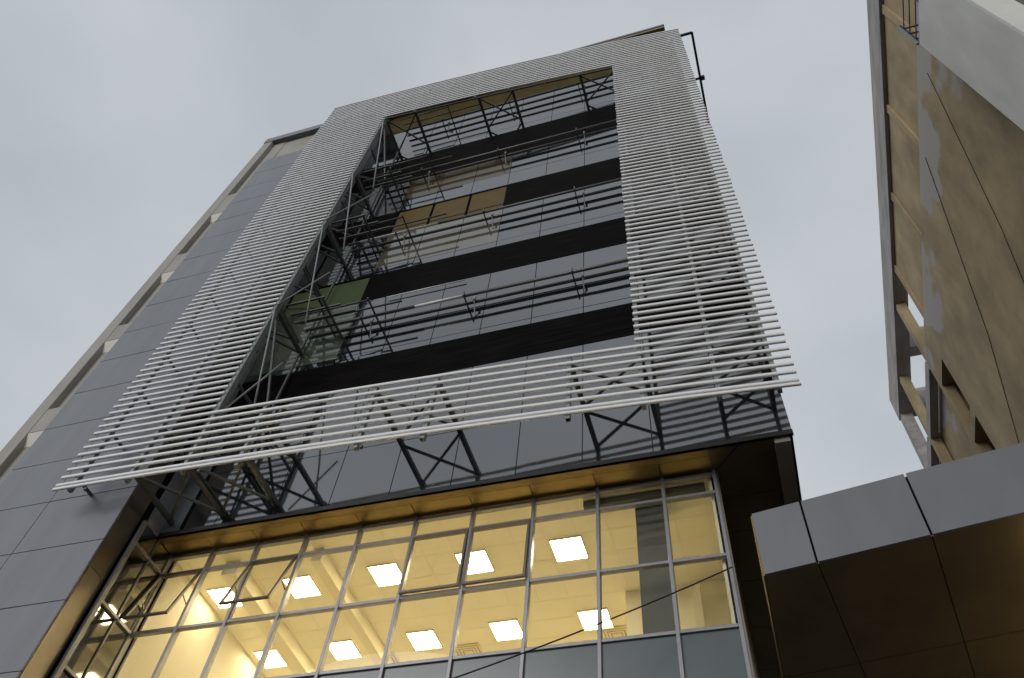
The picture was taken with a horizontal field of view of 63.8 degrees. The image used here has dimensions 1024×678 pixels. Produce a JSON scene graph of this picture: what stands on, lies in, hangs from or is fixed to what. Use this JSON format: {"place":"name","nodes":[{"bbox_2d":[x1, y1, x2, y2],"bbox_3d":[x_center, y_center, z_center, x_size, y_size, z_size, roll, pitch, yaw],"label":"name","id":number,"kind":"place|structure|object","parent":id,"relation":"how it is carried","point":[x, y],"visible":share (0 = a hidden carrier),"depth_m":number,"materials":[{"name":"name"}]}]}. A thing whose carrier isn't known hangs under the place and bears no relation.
{"place":"outdoors","nodes":[
{"label":"outdoors","id":0,"kind":"place"},
{"bbox_2d":[0,0,927,499],"label":"sky","id":1,"kind":"structure","parent":0,"point":[122,122],"materials":[{"name":"grey"}]},
{"bbox_3d":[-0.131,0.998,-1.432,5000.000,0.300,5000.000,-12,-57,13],"label":"ground","id":2,"kind":"structure","parent":0,"visible":0},
{"bbox_2d":[0,108,389,677],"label":"clad wing","id":3,"kind":"structure","parent":2,"relation":"on","point":[62,552],"depth_m":18.81,"materials":[{"name":"grey metal"}]},
{"bbox_2d":[51,24,801,677],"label":"office tower","id":4,"kind":"structure","parent":2,"relation":"on","point":[651,502],"depth_m":16.70,"materials":[{"name":"black metal"}]},
{"bbox_2d":[206,586,242,608],"bbox_3d":[-6.087,5.510,17.514,0.640,0.033,0.640,-12,-57,13],"label":"ceiling light","id":5,"kind":"object","parent":4,"relation":"attached to","point":[217,594],"visible":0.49,"depth_m":17.47,"materials":[{"name":"white plastic"}]},
{"bbox_2d":[226,374,286,414],"bbox_3d":[-6.242,1.427,20.255,1.270,1.280,0.163,-12,-57,13],"label":"window","id":6,"kind":"structure","parent":4,"relation":"in","point":[277,382],"depth_m":20.23,"materials":[{"name":"black glass"}]},
{"bbox_2d":[253,649,286,668],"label":"ceiling light","id":7,"kind":"object","parent":4,"relation":"attached to","point":[274,659],"visible":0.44,"depth_m":18.68,"materials":[{"name":"white"}]},
{"bbox_2d":[282,574,321,598],"bbox_3d":[-4.367,5.159,17.111,0.640,0.033,0.640,-12,-57,13],"label":"ceiling light","id":8,"kind":"object","parent":4,"relation":"attached to","point":[304,586],"visible":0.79,"depth_m":17.10,"materials":[{"name":"white plastic"}]},
{"bbox_2d":[276,365,332,405],"bbox_3d":[-5.034,1.180,19.972,1.260,1.280,0.163,-12,-57,13],"label":"window","id":9,"kind":"structure","parent":4,"relation":"in","point":[312,381],"depth_m":19.95,"materials":[{"name":"black glass"}]},
{"bbox_2d":[278,285,330,320],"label":"window","id":10,"kind":"structure","parent":4,"relation":"in","point":[301,296],"depth_m":23.87,"materials":[{"name":"green glass"}]},
{"bbox_2d":[316,221,362,252],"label":"window","id":11,"kind":"structure","parent":4,"relation":"in","point":[326,242],"depth_m":26.95,"materials":[{"name":"black glass"}]},
{"bbox_2d":[329,639,362,660],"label":"ceiling light","id":12,"kind":"object","parent":4,"relation":"attached to","point":[343,649],"visible":0.83,"depth_m":18.27,"materials":[{"name":"white plastic"}]},
{"bbox_2d":[324,276,370,306],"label":"window","id":13,"kind":"structure","parent":4,"relation":"in","point":[351,291],"depth_m":23.52,"materials":[{"name":"green glass"}]},
{"bbox_2d":[320,355,380,396],"bbox_3d":[-3.825,0.934,19.689,1.270,1.280,0.163,-12,-57,13],"label":"window","id":14,"kind":"structure","parent":4,"relation":"in","point":[356,373],"depth_m":19.67,"materials":[{"name":"black glass"}]},
{"bbox_2d":[349,163,391,194],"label":"window","id":15,"kind":"structure","parent":4,"relation":"in","point":[355,189],"depth_m":30.66,"materials":[{"name":"black glass"}]},
{"bbox_2d":[356,212,397,241],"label":"window","id":16,"kind":"structure","parent":4,"relation":"in","point":[393,215],"depth_m":26.75,"materials":[{"name":"black glass"}]},
{"bbox_2d":[371,653,400,663],"bbox_3d":[-2.795,7.254,18.427,0.600,0.032,0.600,-12,-57,13],"label":"air vent","id":17,"kind":"object","parent":4,"relation":"attached to","point":[394,657],"visible":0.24,"depth_m":18.29,"materials":[{"name":"gold metal"}]},
{"bbox_2d":[361,266,411,300],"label":"window","id":18,"kind":"structure","parent":4,"relation":"in","point":[390,283],"depth_m":23.09,"materials":[{"name":"black glass"}]},
{"bbox_2d":[367,562,406,586],"bbox_3d":[-2.534,4.785,16.682,0.640,0.033,0.640,-12,-57,13],"label":"ceiling light","id":19,"kind":"object","parent":4,"relation":"attached to","point":[386,574],"visible":0.97,"depth_m":16.66,"materials":[{"name":"white plastic"}]},
{"bbox_2d":[371,345,428,384],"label":"window","id":20,"kind":"structure","parent":4,"relation":"in","point":[409,363],"depth_m":19.36,"materials":[{"name":"black glass"}]},
{"bbox_2d":[383,155,421,185],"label":"window","id":21,"kind":"structure","parent":4,"relation":"in","point":[414,162],"depth_m":30.70,"materials":[{"name":"black glass"}]},
{"bbox_2d":[389,203,433,233],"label":"window","id":22,"kind":"structure","parent":4,"relation":"in","point":[421,212],"depth_m":26.60,"materials":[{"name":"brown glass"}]},
{"bbox_2d":[405,629,442,650],"bbox_3d":[-1.903,6.541,17.848,0.640,0.033,0.640,-12,-57,13],"label":"ceiling light","id":23,"kind":"object","parent":4,"relation":"attached to","point":[421,640],"visible":1,"depth_m":17.83,"materials":[{"name":"white plastic"}]},
{"bbox_2d":[387,279,464,297],"bbox_3d":[-2.319,-1.348,22.031,2.250,0.040,0.040,-12,-57,13],"label":"light tube","id":24,"kind":"object","parent":4,"relation":"attached to","point":[426,288],"visible":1,"depth_m":22.00,"materials":[{"name":"white"}]},
{"bbox_2d":[52,28,801,525],"bbox_3d":[-1.216,-4.061,24.101,14.254,22.284,1.637,-12,-57,13],"label":"louvre screen","id":25,"kind":"object","parent":4,"relation":"attached to","point":[366,114],"visible":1,"depth_m":18.57,"materials":[{"name":"metal"}]},
{"bbox_2d":[403,257,452,292],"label":"window","id":26,"kind":"structure","parent":4,"relation":"in","point":[434,273],"depth_m":22.80,"materials":[{"name":"black glass"}]},
{"bbox_2d":[413,147,453,177],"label":"window","id":27,"kind":"structure","parent":4,"relation":"in","point":[446,152],"depth_m":30.31,"materials":[{"name":"black glass"}]},
{"bbox_2d":[427,194,470,224],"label":"window","id":28,"kind":"structure","parent":4,"relation":"in","point":[455,207],"depth_m":26.29,"materials":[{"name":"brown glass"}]},
{"bbox_2d":[421,335,478,376],"bbox_3d":[-1.404,0.440,19.123,1.260,1.280,0.163,-12,-57,13],"label":"window","id":29,"kind":"structure","parent":4,"relation":"in","point":[457,354],"depth_m":19.04,"materials":[{"name":"black glass"}]},
{"bbox_2d":[446,138,485,169],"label":"window","id":30,"kind":"structure","parent":4,"relation":"in","point":[474,148],"depth_m":30.03,"materials":[{"name":"black glass"}]},
{"bbox_2d":[456,643,482,655],"bbox_3d":[-0.932,6.874,17.991,0.600,0.032,0.600,-12,-57,13],"label":"air vent","id":31,"kind":"object","parent":4,"relation":"attached to","point":[470,648],"visible":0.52,"depth_m":17.89,"materials":[{"name":"gold metal"}]},
{"bbox_2d":[447,247,495,282],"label":"window","id":32,"kind":"structure","parent":4,"relation":"in","point":[478,263],"depth_m":22.52,"materials":[{"name":"black glass"}]},
{"bbox_2d":[454,549,494,574],"bbox_3d":[-0.738,4.419,16.262,0.640,0.033,0.640,-12,-57,13],"label":"ceiling light","id":33,"kind":"object","parent":4,"relation":"attached to","point":[480,561],"visible":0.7,"depth_m":16.24,"materials":[{"name":"white plastic"}]},
{"bbox_2d":[465,185,507,214],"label":"window","id":34,"kind":"structure","parent":4,"relation":"in","point":[491,198],"depth_m":25.99,"materials":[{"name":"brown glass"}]},
{"bbox_2d":[480,130,517,160],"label":"window","id":35,"kind":"structure","parent":4,"relation":"in","point":[508,139],"depth_m":29.76,"materials":[{"name":"black glass"}]},
{"bbox_2d":[473,324,530,366],"bbox_3d":[-0.196,0.193,18.840,1.270,1.280,0.163,-12,-57,13],"label":"window","id":36,"kind":"structure","parent":4,"relation":"in","point":[510,343],"depth_m":18.76,"materials":[{"name":"black glass"}]},
{"bbox_2d":[488,618,521,641],"bbox_3d":[-0.107,6.175,17.428,0.640,0.033,0.640,-12,-57,13],"label":"ceiling light","id":37,"kind":"object","parent":4,"relation":"attached to","point":[506,630],"visible":0.83,"depth_m":17.41,"materials":[{"name":"white plastic"}]},
{"bbox_2d":[297,239,729,338],"bbox_3d":[-0.242,-1.298,20.122,10.950,0.821,0.909,-12,-57,13],"label":"sunshade rack","id":38,"kind":"object","parent":4,"relation":"attached to","point":[474,301],"visible":0.82,"depth_m":20.50,"materials":[{"name":"black metal"}]},
{"bbox_2d":[491,237,538,272],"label":"window","id":39,"kind":"structure","parent":4,"relation":"in","point":[525,252],"depth_m":22.23,"materials":[{"name":"black glass"}]},
{"bbox_2d":[341,159,706,252],"bbox_3d":[0.110,-3.971,23.960,10.950,0.821,0.909,-12,-57,13],"label":"sunshade rack","id":40,"kind":"object","parent":4,"relation":"attached to","point":[485,218],"visible":0.81,"depth_m":24.36,"materials":[{"name":"black metal"}]},
{"bbox_2d":[504,175,545,205],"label":"window","id":41,"kind":"structure","parent":4,"relation":"in","point":[533,188],"depth_m":25.61,"materials":[{"name":"black glass"}]},
{"bbox_2d":[376,102,687,187],"bbox_3d":[0.465,-6.667,27.830,10.950,0.821,0.909,-12,-57,13],"label":"sunshade rack","id":42,"kind":"object","parent":4,"relation":"attached to","point":[584,135],"visible":0.76,"depth_m":28.29,"materials":[{"name":"metal"}]},
{"bbox_2d":[514,121,550,151],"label":"window","id":43,"kind":"structure","parent":4,"relation":"in","point":[539,131],"depth_m":29.47,"materials":[{"name":"black glass"}]},
{"bbox_2d":[400,58,672,136],"bbox_3d":[0.841,-9.517,31.921,10.950,0.821,0.909,-12,-57,13],"label":"sunshade rack","id":44,"kind":"object","parent":4,"relation":"attached to","point":[442,120],"visible":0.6,"depth_m":32.46,"materials":[{"name":"metal"}]},
{"bbox_2d":[527,313,582,355],"bbox_3d":[1.012,-0.053,18.558,1.260,1.280,0.163,-12,-57,13],"label":"window","id":45,"kind":"structure","parent":4,"relation":"in","point":[563,332],"depth_m":18.48,"materials":[{"name":"black glass"}]},
{"bbox_2d":[537,226,583,262],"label":"window","id":46,"kind":"structure","parent":4,"relation":"in","point":[568,242],"depth_m":21.95,"materials":[{"name":"black glass"}]},
{"bbox_2d":[544,166,584,195],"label":"window","id":47,"kind":"structure","parent":4,"relation":"in","point":[562,181],"depth_m":25.33,"materials":[{"name":"black glass"}]},
{"bbox_2d":[549,112,584,142],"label":"window","id":48,"kind":"structure","parent":4,"relation":"in","point":[566,124],"depth_m":29.19,"materials":[{"name":"black glass"}]},
{"bbox_2d":[548,535,588,562],"bbox_3d":[1.095,4.044,15.833,0.640,0.033,0.640,-12,-57,13],"label":"ceiling light","id":49,"kind":"object","parent":4,"relation":"attached to","point":[569,548],"visible":1,"depth_m":15.81,"materials":[{"name":"white plastic"}]},
{"bbox_2d":[453,567,732,677],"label":"cable","id":50,"kind":"object","parent":4,"relation":"attached to","point":[591,626],"visible":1,"depth_m":11.48,"materials":[{"name":"black"}]},
{"bbox_2d":[577,607,613,630],"bbox_3d":[1.726,5.800,16.999,0.640,0.033,0.640,-12,-57,13],"label":"ceiling light","id":51,"kind":"object","parent":4,"relation":"attached to","point":[587,618],"visible":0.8,"depth_m":16.98,"materials":[{"name":"white plastic"}]},
{"bbox_2d":[585,104,621,133],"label":"window","id":52,"kind":"structure","parent":4,"relation":"in","point":[608,113],"depth_m":28.91,"materials":[{"name":"black glass"}]},
{"bbox_2d":[584,156,626,185],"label":"window","id":53,"kind":"structure","parent":4,"relation":"in","point":[606,170],"depth_m":25.06,"materials":[{"name":"black glass"}]},
{"bbox_2d":[584,217,632,251],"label":"window","id":54,"kind":"structure","parent":4,"relation":"in","point":[610,233],"depth_m":21.68,"materials":[{"name":"black glass"}]},
{"bbox_2d":[583,303,640,344],"bbox_3d":[2.230,-0.302,18.273,1.290,1.280,0.163,-12,-57,13],"label":"window","id":55,"kind":"structure","parent":4,"relation":"in","point":[614,322],"depth_m":18.21,"materials":[{"name":"black glass"}]},
{"bbox_2d":[603,625,626,638],"bbox_3d":[2.219,6.231,17.254,0.600,0.032,0.600,-12,-57,13],"label":"air vent","id":56,"kind":"object","parent":4,"relation":"attached to","point":[618,631],"visible":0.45,"depth_m":17.17,"materials":[{"name":"gold metal"}]},
{"bbox_2d":[620,95,658,121],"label":"window","id":57,"kind":"structure","parent":4,"relation":"in","point":[654,95],"depth_m":28.54,"materials":[{"name":"black glass"}]},
{"bbox_2d":[625,146,668,175],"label":"window","id":58,"kind":"structure","parent":4,"relation":"in","point":[661,146],"depth_m":24.75,"materials":[{"name":"black glass"}]},
{"bbox_2d":[631,206,682,240],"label":"window","id":59,"kind":"structure","parent":4,"relation":"in","point":[672,206],"depth_m":21.38,"materials":[{"name":"black glass"}]},
{"bbox_2d":[639,290,701,329],"bbox_3d":[3.452,-0.551,17.987,1.270,1.280,0.163,-12,-57,13],"label":"window","id":60,"kind":"structure","parent":4,"relation":"in","point":[694,295],"depth_m":17.89,"materials":[{"name":"black glass"}]},
{"bbox_2d":[658,87,689,111],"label":"window","id":61,"kind":"structure","parent":4,"relation":"in","point":[684,87],"depth_m":28.31,"materials":[{"name":"black glass"}]},
{"bbox_2d":[669,139,703,164],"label":"window","id":62,"kind":"structure","parent":4,"relation":"in","point":[699,139],"depth_m":24.52,"materials":[{"name":"black glass"}]},
{"bbox_2d":[677,31,709,122],"bbox_3d":[7.298,-10.350,32.950,0.852,0.175,3.826,-12,-57,13],"label":"outrigger rail","id":63,"kind":"object","parent":4,"relation":"attached to","point":[700,78],"visible":0.68,"depth_m":32.70,"materials":[{"name":"grey metal"}]},
{"bbox_2d":[681,196,724,227],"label":"window","id":64,"kind":"structure","parent":4,"relation":"in","point":[713,196],"depth_m":21.07,"materials":[{"name":"black glass"}]},
{"bbox_2d":[695,281,751,320],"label":"window","id":65,"kind":"structure","parent":4,"relation":"in","point":[741,282],"depth_m":17.65,"materials":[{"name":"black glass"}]},
{"bbox_2d":[867,0,1023,467],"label":"concrete building","id":66,"kind":"structure","parent":2,"relation":"on","point":[949,148],"depth_m":29.81,"materials":[{"name":"brown concrete"}]},
{"bbox_2d":[750,442,1023,677],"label":"canopy","id":67,"kind":"object","parent":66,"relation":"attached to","point":[917,574],"visible":1,"depth_m":10.11,"materials":[{"name":"grey composite panel"},{"name":"dark bronze"}]},
{"bbox_2d":[918,0,1023,130],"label":"pale stair tower","id":68,"kind":"structure","parent":2,"relation":"on","point":[977,46],"depth_m":20.35,"materials":[{"name":"grey concrete"}]},
{"bbox_2d":[897,0,918,44],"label":"guard rail","id":69,"kind":"object","parent":68,"relation":"on","point":[908,34],"visible":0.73,"depth_m":25.66,"materials":[{"name":"grey metal"}]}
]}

